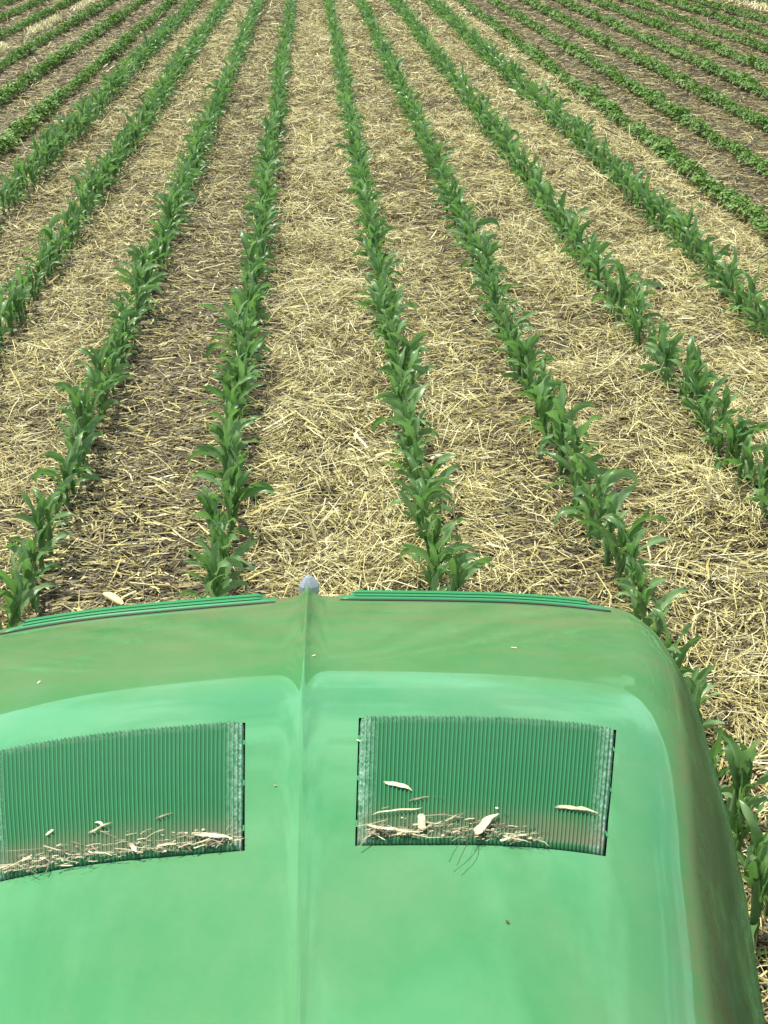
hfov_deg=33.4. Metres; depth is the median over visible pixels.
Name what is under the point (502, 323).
corn plant
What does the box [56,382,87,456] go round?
corn plant
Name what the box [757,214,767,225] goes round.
soybean plant
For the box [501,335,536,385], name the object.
corn plant
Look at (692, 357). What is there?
corn plant
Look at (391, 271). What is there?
corn plant
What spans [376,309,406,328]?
corn plant
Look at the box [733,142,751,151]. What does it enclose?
soybean plant
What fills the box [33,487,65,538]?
corn plant
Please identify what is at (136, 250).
corn plant
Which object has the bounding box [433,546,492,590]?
corn plant
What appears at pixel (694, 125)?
soybean plant
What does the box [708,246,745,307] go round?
corn plant
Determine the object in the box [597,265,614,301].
corn plant
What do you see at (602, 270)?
corn plant
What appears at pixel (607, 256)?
corn plant
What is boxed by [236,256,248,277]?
corn plant
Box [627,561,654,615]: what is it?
corn plant
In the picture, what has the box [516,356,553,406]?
corn plant
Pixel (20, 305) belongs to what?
corn plant
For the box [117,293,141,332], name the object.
corn plant
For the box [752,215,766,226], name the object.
soybean plant
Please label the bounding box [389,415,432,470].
corn plant
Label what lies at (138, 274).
corn plant
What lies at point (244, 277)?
corn plant
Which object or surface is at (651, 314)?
corn plant
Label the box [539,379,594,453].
corn plant
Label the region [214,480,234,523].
corn plant
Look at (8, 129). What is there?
soybean plant
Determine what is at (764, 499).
corn plant
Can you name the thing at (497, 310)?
corn plant
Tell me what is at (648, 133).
soybean plant
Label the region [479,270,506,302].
corn plant
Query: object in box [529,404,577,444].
corn plant
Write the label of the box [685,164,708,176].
soybean plant
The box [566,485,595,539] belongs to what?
corn plant
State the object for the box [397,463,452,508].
corn plant
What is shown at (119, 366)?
corn plant
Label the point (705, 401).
corn plant
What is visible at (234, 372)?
corn plant
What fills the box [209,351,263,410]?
corn plant
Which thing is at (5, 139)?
soybean plant
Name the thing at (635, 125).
soybean plant
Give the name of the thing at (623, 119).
soybean plant
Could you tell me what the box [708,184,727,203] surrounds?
soybean plant
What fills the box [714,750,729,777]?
corn plant
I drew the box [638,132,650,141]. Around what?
soybean plant
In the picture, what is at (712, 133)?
soybean plant
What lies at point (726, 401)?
corn plant
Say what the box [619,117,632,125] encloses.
soybean plant
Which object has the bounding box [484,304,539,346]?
corn plant
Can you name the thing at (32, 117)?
soybean plant
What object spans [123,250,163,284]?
corn plant
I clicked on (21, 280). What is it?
corn plant
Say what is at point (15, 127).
soybean plant
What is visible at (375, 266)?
corn plant
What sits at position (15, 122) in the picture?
soybean plant
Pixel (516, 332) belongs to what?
corn plant
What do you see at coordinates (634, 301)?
corn plant
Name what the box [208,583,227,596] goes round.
corn plant
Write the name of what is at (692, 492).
straw
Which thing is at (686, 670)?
corn plant
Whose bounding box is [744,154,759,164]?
soybean plant
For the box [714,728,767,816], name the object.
corn plant
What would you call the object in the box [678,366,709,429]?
corn plant
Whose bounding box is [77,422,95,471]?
corn plant
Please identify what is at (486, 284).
corn plant
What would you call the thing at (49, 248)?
corn plant
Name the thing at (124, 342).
corn plant
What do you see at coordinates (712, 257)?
corn plant
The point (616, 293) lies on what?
corn plant
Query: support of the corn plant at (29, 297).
on the ground
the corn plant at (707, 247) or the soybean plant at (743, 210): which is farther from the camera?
the soybean plant at (743, 210)
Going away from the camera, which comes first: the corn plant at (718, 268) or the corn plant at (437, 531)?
the corn plant at (437, 531)
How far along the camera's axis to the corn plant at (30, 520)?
5.11 m
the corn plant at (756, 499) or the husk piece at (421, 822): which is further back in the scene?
the corn plant at (756, 499)
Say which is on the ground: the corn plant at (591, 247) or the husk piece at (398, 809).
the corn plant at (591, 247)
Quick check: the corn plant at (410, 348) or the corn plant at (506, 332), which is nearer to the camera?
the corn plant at (410, 348)
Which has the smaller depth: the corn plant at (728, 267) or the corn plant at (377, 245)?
the corn plant at (728, 267)
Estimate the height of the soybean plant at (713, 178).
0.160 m
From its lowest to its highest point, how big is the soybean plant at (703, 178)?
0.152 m
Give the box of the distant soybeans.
[0,0,767,110]
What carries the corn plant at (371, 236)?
on the ground
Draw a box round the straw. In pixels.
[0,0,767,1020]
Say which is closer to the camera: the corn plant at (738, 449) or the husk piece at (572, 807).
the husk piece at (572, 807)
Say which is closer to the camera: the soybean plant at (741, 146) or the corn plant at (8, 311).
the corn plant at (8, 311)
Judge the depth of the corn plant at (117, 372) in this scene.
6.48 m
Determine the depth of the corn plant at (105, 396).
6.47 m
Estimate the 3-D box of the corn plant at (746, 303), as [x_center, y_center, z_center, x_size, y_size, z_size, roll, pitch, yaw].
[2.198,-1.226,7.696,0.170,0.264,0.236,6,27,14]
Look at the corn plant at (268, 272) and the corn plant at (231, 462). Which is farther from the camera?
the corn plant at (268, 272)
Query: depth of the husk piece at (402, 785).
1.29 m
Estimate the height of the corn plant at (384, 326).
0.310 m
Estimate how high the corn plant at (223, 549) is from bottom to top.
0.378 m
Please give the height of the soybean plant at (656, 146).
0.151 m
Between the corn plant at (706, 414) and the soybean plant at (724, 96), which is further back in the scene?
the soybean plant at (724, 96)
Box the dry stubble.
[0,0,767,126]
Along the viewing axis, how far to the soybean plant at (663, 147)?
12.27 m
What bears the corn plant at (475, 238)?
on the ground
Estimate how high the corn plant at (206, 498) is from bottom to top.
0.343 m
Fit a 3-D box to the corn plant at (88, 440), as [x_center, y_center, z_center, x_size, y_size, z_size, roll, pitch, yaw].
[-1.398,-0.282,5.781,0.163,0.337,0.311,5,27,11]
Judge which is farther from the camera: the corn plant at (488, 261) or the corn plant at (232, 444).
the corn plant at (488, 261)
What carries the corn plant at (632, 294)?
on the ground
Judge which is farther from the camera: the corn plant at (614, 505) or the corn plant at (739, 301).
the corn plant at (739, 301)
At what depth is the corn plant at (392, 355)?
6.60 m
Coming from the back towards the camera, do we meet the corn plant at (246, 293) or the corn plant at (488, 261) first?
the corn plant at (488, 261)
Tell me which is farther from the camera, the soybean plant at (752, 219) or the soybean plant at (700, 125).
the soybean plant at (700, 125)
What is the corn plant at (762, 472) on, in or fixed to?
on the ground
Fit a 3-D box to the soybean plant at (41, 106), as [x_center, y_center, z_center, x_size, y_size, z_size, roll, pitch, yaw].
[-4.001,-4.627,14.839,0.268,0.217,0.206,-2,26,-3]
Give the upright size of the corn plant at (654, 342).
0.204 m
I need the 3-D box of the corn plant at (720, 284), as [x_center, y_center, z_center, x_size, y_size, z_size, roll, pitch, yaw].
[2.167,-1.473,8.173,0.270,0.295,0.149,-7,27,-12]
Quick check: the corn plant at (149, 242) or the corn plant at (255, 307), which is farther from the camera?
the corn plant at (149, 242)
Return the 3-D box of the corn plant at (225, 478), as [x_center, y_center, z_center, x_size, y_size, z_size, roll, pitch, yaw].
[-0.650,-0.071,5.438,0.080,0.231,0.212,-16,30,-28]
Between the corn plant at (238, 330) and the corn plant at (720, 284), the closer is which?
the corn plant at (238, 330)
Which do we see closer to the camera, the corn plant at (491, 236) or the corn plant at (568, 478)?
the corn plant at (568, 478)
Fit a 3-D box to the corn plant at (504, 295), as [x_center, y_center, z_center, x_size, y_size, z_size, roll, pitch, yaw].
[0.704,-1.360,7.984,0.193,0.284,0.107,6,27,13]
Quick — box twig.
[88,822,111,832]
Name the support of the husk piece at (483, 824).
on the tractor
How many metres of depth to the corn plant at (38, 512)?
4.99 m
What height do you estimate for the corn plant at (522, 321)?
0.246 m
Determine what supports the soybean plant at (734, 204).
on the ground
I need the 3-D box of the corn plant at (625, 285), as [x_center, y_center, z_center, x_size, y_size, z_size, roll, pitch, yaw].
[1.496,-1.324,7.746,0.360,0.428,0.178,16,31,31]
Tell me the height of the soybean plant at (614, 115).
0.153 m
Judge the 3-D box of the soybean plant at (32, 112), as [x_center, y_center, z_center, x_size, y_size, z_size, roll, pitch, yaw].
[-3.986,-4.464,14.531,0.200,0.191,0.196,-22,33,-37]
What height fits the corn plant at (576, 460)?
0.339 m
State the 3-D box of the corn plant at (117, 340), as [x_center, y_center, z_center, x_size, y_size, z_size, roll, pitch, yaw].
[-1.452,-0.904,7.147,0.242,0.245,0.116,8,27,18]
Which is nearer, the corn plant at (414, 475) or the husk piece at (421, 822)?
the husk piece at (421, 822)
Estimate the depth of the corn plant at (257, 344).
6.88 m
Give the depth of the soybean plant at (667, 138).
12.60 m
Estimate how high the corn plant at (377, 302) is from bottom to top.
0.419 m
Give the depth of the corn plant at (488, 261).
8.40 m
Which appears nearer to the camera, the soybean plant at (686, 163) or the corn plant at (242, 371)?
the corn plant at (242, 371)
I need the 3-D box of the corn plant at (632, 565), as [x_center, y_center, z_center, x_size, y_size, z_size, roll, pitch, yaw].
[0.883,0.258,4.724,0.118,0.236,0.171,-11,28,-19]
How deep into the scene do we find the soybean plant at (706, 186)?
10.91 m
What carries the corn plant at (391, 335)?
on the ground
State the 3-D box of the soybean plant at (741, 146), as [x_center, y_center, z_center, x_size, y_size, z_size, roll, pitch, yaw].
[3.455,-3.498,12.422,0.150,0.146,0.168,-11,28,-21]
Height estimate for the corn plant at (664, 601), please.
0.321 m
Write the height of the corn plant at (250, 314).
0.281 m
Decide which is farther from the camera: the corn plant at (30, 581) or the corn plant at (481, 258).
the corn plant at (481, 258)
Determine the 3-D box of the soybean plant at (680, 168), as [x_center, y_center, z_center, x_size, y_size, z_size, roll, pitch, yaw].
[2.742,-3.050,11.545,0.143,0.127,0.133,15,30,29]
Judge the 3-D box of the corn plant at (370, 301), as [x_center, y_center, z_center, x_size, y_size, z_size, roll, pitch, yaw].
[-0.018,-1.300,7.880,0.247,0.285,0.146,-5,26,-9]
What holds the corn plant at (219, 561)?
on the ground
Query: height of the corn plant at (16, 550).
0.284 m
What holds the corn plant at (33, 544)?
on the ground
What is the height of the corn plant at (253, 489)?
0.430 m
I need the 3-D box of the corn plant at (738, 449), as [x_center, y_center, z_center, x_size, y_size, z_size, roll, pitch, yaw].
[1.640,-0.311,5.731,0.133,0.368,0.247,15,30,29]
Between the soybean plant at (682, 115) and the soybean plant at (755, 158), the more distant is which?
the soybean plant at (682, 115)
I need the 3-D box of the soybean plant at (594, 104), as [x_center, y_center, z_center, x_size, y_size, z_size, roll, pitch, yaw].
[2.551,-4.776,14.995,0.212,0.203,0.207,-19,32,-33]
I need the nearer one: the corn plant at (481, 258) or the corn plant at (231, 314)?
the corn plant at (231, 314)
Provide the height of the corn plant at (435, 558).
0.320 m
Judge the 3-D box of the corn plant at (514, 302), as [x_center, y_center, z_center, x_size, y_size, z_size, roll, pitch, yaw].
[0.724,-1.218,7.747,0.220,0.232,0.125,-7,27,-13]
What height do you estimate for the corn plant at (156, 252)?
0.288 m
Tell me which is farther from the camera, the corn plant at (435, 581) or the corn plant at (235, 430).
the corn plant at (235, 430)
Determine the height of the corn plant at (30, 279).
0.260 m
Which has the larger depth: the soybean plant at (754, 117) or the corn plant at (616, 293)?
the soybean plant at (754, 117)
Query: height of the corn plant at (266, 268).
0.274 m
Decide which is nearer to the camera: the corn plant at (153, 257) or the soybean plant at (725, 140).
the corn plant at (153, 257)
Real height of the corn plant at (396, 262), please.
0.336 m
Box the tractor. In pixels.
[0,573,765,1023]
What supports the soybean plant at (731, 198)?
on the ground
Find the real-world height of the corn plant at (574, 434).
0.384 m
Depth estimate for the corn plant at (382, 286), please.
7.76 m
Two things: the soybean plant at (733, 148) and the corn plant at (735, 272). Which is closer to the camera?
the corn plant at (735, 272)
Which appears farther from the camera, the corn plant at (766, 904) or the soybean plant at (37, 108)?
the soybean plant at (37, 108)
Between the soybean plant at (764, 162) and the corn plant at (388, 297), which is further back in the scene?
the soybean plant at (764, 162)
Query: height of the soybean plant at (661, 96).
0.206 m
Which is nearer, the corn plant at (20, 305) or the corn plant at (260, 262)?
the corn plant at (20, 305)
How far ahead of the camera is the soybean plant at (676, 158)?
11.86 m
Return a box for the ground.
[0,0,767,1022]
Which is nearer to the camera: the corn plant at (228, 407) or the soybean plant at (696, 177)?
the corn plant at (228, 407)
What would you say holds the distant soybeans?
on the ground
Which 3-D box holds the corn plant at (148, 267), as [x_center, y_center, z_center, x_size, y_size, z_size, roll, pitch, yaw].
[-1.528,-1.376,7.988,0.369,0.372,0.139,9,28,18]
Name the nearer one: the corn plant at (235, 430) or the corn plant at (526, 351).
the corn plant at (235, 430)
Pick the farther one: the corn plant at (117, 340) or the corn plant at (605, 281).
the corn plant at (605, 281)
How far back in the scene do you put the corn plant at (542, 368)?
6.38 m
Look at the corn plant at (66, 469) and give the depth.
5.53 m
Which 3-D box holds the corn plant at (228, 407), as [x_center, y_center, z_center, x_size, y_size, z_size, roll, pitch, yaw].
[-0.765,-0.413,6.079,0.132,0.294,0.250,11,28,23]
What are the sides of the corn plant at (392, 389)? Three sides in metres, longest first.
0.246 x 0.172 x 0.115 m
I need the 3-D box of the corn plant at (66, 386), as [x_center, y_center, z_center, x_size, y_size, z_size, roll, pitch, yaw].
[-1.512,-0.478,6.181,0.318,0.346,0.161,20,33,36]
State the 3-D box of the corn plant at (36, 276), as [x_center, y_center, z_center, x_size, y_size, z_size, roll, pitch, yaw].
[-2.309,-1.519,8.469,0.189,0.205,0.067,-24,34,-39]
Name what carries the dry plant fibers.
on the tractor
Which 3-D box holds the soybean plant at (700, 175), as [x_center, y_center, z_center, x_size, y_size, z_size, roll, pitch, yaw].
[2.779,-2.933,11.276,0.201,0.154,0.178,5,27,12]
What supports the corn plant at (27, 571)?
on the ground
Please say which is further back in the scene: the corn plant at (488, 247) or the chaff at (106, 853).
the corn plant at (488, 247)
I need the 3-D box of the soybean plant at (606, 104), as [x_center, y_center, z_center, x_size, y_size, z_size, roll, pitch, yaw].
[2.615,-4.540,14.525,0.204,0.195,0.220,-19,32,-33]
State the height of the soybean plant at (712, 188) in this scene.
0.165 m
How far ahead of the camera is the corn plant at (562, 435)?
5.76 m
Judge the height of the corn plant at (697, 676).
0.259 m
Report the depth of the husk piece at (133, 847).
1.21 m
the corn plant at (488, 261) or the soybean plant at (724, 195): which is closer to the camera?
the corn plant at (488, 261)
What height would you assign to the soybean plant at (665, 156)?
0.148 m
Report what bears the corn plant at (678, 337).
on the ground
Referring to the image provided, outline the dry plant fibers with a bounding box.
[449,832,473,864]
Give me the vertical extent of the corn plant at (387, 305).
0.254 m
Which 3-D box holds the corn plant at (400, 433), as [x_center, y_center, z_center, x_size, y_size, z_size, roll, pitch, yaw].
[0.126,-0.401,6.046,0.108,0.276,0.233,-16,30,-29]
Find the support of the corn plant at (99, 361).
on the ground
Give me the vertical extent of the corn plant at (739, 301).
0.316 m
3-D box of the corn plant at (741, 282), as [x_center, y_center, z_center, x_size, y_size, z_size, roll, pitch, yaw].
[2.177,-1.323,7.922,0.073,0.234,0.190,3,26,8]
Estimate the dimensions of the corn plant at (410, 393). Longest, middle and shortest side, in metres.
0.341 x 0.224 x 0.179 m
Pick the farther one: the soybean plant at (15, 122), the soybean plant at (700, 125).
the soybean plant at (15, 122)
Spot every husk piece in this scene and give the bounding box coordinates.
[129,843,136,851]
[191,832,229,837]
[365,824,419,832]
[372,808,419,814]
[385,781,411,790]
[417,814,426,830]
[474,813,498,834]
[554,805,596,812]
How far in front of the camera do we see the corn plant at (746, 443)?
5.59 m
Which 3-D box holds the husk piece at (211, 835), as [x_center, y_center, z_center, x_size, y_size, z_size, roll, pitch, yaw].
[-0.164,0.307,1.216,0.040,0.003,0.005,5,27,11]
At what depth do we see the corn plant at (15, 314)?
7.74 m
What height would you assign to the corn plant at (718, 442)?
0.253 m
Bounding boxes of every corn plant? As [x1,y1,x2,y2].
[0,266,35,311]
[0,283,9,342]
[0,287,5,349]
[0,289,18,334]
[0,326,12,349]
[0,540,39,613]
[0,552,57,628]
[0,558,52,621]
[0,622,23,629]
[1,287,14,338]
[2,286,29,320]
[4,532,60,576]
[5,528,62,584]
[6,288,30,327]
[6,589,28,627]
[9,273,30,326]
[10,490,75,573]
[13,262,44,299]
[13,488,76,556]
[16,262,40,304]
[19,245,63,285]
[25,273,31,306]
[30,255,51,289]
[30,267,45,292]
[30,449,92,505]
[33,431,102,497]
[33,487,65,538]
[53,381,95,443]
[54,473,76,528]
[55,417,103,483]
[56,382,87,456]
[58,384,115,430]
[58,482,74,509]
[65,382,94,444]
[73,343,127,387]
[77,370,132,403]
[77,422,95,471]
[78,415,105,466]
[84,374,122,417]
[85,366,115,426]
[89,349,132,398]
[90,334,127,383]
[101,328,137,369]
[102,340,120,375]
[106,302,146,352]
[106,330,116,367]
[107,294,153,340]
[108,321,140,363]
[111,261,161,318]
[111,273,161,324]
[111,304,129,347]
[111,310,136,342]
[112,263,168,317]
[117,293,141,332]
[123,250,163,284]
[128,257,151,303]
[129,244,153,293]
[137,240,157,278]
[146,239,159,272]
[150,248,165,280]
[154,235,162,276]
[176,540,256,596]
[179,550,241,597]
[186,484,217,526]
[187,418,260,487]
[192,424,248,480]
[192,448,275,547]
[193,519,254,583]
[194,574,224,598]
[196,550,222,577]
[198,300,255,352]
[198,514,235,546]
[200,375,263,422]
[204,490,236,558]
[205,409,247,457]
[205,451,257,504]
[206,303,270,360]
[208,395,246,441]
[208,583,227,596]
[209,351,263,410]
[210,316,260,354]
[211,363,255,402]
[212,352,266,391]
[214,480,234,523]
[215,333,263,379]
[216,467,240,512]
[217,336,264,366]
[219,438,249,456]
[221,308,257,342]
[221,351,238,368]
[221,387,262,431]
[221,416,253,454]
[223,287,248,340]
[227,280,275,323]
[229,271,266,327]
[229,331,269,367]
[230,381,252,412]
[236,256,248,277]
[236,258,274,290]
[237,263,271,290]
[237,278,250,298]
[238,259,277,278]
[240,230,263,266]
[240,261,266,298]
[241,224,268,259]
[242,294,260,340]
[246,291,270,337]
[249,237,275,277]
[253,258,270,297]
[256,250,270,275]
[351,225,381,258]
[352,286,404,336]
[354,290,398,338]
[359,232,375,268]
[359,236,385,269]
[359,250,402,286]
[361,257,393,289]
[363,248,405,289]
[363,269,388,308]
[363,276,400,307]
[364,257,396,292]
[370,294,402,323]
[372,278,416,317]
[372,322,407,357]
[372,383,439,451]
[373,288,403,340]
[375,314,426,365]
[375,358,426,399]
[375,375,425,424]
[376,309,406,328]
[376,309,406,363]
[378,332,429,372]
[382,438,426,485]
[383,346,405,392]
[386,382,410,398]
[388,469,453,516]
[389,336,416,382]
[389,399,426,439]
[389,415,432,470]
[390,398,432,440]
[390,406,423,464]
[391,478,451,545]
[393,369,420,410]
[394,436,427,487]
[396,345,437,404]
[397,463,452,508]
[398,520,461,586]
[399,511,465,587]
[400,540,481,590]
[413,454,461,486]
[415,494,444,535]
[429,502,466,569]
[432,568,438,590]
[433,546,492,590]
[446,210,498,260]
[459,226,498,263]
[460,240,501,279]
[463,232,481,266]
[467,258,507,295]
[470,272,520,313]
[471,243,501,278]
[472,251,498,294]
[473,266,505,316]
[475,256,492,292]
[478,228,499,264]
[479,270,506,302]
[481,273,510,306]
[483,299,506,332]
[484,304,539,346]
[486,296,521,321]
[488,306,530,332]
[490,333,524,367]
[492,311,507,332]
[494,321,520,357]
[499,332,544,390]
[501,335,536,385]
[504,344,517,372]
[506,340,556,397]
[510,319,524,355]
[514,369,565,423]
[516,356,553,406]
[523,353,554,417]
[527,375,567,450]
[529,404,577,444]
[534,369,565,422]
[534,418,588,474]
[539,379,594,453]
[544,437,608,496]
[551,414,603,489]
[553,453,637,550]
[554,423,576,470]
[554,462,583,486]
[557,219,585,266]
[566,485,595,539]
[569,241,604,276]
[569,242,600,273]
[572,454,605,519]
[573,229,612,256]
[574,478,607,511]
[577,236,597,283]
[577,250,615,291]
[578,507,667,589]
[579,242,617,297]
[582,265,606,285]
[585,484,641,573]
[589,268,629,313]
[590,497,641,559]
[591,275,629,317]
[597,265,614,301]
[600,279,617,301]
[601,259,663,322]
[610,286,654,335]
[612,577,689,626]
[613,284,652,330]
[614,298,662,344]
[615,551,648,609]
[618,520,669,602]
[623,282,654,332]
[625,295,644,351]
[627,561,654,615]
[636,314,674,360]
[637,330,683,392]
[642,318,680,365]
[642,331,687,384]
[644,604,670,637]
[646,340,673,374]
[647,597,670,636]
[652,607,702,668]
[655,325,671,381]
[660,335,702,404]
[665,344,718,416]
[674,657,693,674]
[675,366,722,427]
[677,376,727,436]
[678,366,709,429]
[681,227,716,272]
[683,364,690,407]
[683,399,726,453]
[685,675,724,729]
[689,243,731,290]
[690,665,722,694]
[693,681,702,724]
[698,256,725,298]
[700,252,724,277]
[700,382,748,435]
[704,233,720,277]
[704,262,731,301]
[706,414,737,461]
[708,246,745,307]
[710,726,759,808]
[713,417,767,476]
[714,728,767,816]
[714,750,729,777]
[715,265,725,296]
[717,274,757,321]
[720,427,758,493]
[725,786,765,851]
[729,281,742,316]
[731,405,767,479]
[732,286,767,334]
[734,290,760,326]
[736,800,767,888]
[738,263,767,324]
[741,294,764,339]
[741,831,767,950]
[744,438,767,523]
[745,447,757,496]
[748,303,767,347]
[750,885,767,921]
[751,442,767,511]
[755,300,767,324]
[755,495,767,504]
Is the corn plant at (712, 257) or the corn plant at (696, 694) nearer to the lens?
the corn plant at (696, 694)
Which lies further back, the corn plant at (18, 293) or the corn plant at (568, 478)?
the corn plant at (18, 293)
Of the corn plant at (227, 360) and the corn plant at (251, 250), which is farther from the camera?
the corn plant at (251, 250)
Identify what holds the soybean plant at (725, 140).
on the ground
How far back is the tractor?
1.28 m
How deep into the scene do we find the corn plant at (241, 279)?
8.10 m
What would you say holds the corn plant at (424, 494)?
on the ground
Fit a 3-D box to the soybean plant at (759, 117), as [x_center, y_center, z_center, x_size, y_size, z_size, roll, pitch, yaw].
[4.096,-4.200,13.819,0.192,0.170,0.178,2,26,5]
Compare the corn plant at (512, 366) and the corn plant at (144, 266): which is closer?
the corn plant at (512, 366)
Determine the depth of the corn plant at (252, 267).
8.02 m
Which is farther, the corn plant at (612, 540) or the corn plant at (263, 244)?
the corn plant at (263, 244)
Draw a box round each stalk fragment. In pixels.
[103,592,123,605]
[431,454,440,459]
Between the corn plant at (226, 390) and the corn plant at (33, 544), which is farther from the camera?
the corn plant at (226, 390)
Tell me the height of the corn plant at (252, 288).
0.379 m
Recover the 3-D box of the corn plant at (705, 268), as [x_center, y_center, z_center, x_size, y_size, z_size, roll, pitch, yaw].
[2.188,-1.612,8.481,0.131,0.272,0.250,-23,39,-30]
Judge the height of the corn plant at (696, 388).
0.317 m
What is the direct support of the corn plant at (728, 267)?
on the ground
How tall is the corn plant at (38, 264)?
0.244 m
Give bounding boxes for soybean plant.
[0,132,14,155]
[2,123,24,134]
[5,133,21,150]
[7,122,25,132]
[9,119,27,131]
[11,117,33,129]
[12,125,23,135]
[16,123,28,135]
[23,115,40,124]
[26,110,41,124]
[27,103,48,115]
[28,103,48,114]
[34,109,48,116]
[593,95,607,110]
[598,99,616,113]
[602,102,622,112]
[603,104,616,120]
[608,110,622,115]
[611,112,623,125]
[619,114,632,126]
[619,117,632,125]
[628,122,641,132]
[630,125,643,136]
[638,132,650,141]
[640,130,654,143]
[645,135,664,144]
[647,90,668,101]
[651,138,677,150]
[652,144,667,157]
[654,139,678,155]
[655,136,671,153]
[661,150,672,163]
[667,105,682,118]
[667,153,684,165]
[673,106,693,123]
[674,109,691,121]
[674,158,691,169]
[676,114,692,126]
[676,158,700,175]
[677,162,699,174]
[679,166,694,178]
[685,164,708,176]
[686,116,704,130]
[688,170,708,181]
[689,119,702,132]
[689,169,711,182]
[690,120,707,135]
[692,119,708,131]
[696,176,713,190]
[697,123,713,132]
[699,177,716,195]
[701,180,718,191]
[705,183,722,200]
[707,131,718,141]
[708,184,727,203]
[717,138,730,149]
[717,189,740,199]
[718,186,738,203]
[720,92,734,107]
[723,195,737,209]
[727,194,753,214]
[730,146,744,157]
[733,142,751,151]
[733,199,754,217]
[733,204,752,222]
[734,205,754,217]
[736,143,746,155]
[738,150,753,165]
[740,205,766,216]
[744,113,759,124]
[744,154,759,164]
[744,154,765,168]
[747,210,765,225]
[749,112,767,127]
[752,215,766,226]
[753,160,767,170]
[753,207,767,218]
[755,115,766,124]
[756,159,767,172]
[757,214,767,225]
[758,118,767,125]
[759,224,767,237]
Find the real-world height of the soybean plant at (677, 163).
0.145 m
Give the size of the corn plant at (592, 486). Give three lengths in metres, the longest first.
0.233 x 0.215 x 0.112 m
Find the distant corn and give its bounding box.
[0,0,767,990]
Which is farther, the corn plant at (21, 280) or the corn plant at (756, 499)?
the corn plant at (21, 280)
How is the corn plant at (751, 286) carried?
on the ground
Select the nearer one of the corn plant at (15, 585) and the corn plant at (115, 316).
the corn plant at (15, 585)
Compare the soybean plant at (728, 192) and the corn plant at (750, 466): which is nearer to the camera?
the corn plant at (750, 466)
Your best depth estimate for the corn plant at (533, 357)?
6.63 m
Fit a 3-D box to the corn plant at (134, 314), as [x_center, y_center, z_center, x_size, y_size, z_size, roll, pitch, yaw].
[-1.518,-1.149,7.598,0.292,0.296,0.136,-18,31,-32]
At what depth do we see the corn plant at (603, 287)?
7.98 m
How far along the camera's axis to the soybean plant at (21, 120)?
13.95 m
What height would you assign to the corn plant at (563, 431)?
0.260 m
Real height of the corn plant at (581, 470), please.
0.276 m
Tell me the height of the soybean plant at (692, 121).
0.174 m
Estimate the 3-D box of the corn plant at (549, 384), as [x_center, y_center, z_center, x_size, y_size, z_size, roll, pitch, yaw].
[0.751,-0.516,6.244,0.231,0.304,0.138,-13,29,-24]
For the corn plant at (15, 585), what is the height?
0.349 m
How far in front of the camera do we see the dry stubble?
25.42 m
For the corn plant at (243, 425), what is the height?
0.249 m
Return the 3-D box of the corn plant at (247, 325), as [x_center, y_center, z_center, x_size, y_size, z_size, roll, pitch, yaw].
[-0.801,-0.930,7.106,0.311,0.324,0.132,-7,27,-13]
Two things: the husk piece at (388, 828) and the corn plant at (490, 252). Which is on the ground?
the corn plant at (490, 252)
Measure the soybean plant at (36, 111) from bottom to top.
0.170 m
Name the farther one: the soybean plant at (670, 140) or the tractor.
the soybean plant at (670, 140)
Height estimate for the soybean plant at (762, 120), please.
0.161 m
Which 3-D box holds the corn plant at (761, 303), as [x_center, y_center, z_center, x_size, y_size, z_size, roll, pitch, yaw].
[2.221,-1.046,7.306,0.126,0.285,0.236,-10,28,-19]
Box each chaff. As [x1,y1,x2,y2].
[0,827,243,874]
[355,796,551,846]
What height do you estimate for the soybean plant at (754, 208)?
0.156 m
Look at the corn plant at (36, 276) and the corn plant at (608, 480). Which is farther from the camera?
the corn plant at (36, 276)
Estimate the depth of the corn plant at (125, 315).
7.29 m
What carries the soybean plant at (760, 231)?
on the ground
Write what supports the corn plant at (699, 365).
on the ground
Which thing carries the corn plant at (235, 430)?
on the ground
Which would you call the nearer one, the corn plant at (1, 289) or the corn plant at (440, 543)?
the corn plant at (440, 543)
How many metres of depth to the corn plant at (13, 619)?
4.48 m
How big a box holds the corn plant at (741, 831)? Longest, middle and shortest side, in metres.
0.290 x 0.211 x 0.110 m
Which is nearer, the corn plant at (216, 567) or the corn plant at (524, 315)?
the corn plant at (216, 567)
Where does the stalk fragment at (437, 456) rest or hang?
on the ground
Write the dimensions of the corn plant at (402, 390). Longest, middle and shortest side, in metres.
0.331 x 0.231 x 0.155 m
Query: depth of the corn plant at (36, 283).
8.40 m
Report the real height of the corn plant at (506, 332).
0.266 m
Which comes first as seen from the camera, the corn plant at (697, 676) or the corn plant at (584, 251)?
the corn plant at (697, 676)
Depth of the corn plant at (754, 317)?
7.59 m
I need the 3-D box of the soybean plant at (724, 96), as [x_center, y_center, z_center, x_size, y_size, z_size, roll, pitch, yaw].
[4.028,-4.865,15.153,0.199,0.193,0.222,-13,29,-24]
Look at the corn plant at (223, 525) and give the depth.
4.97 m
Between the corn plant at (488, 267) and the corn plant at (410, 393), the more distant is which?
the corn plant at (488, 267)
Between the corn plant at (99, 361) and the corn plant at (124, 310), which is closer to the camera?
the corn plant at (99, 361)
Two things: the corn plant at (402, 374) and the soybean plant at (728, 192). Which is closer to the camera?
the corn plant at (402, 374)
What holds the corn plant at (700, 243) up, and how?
on the ground
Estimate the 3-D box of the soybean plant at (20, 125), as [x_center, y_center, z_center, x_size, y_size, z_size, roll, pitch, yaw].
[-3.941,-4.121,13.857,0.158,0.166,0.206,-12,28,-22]
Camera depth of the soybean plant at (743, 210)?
10.12 m

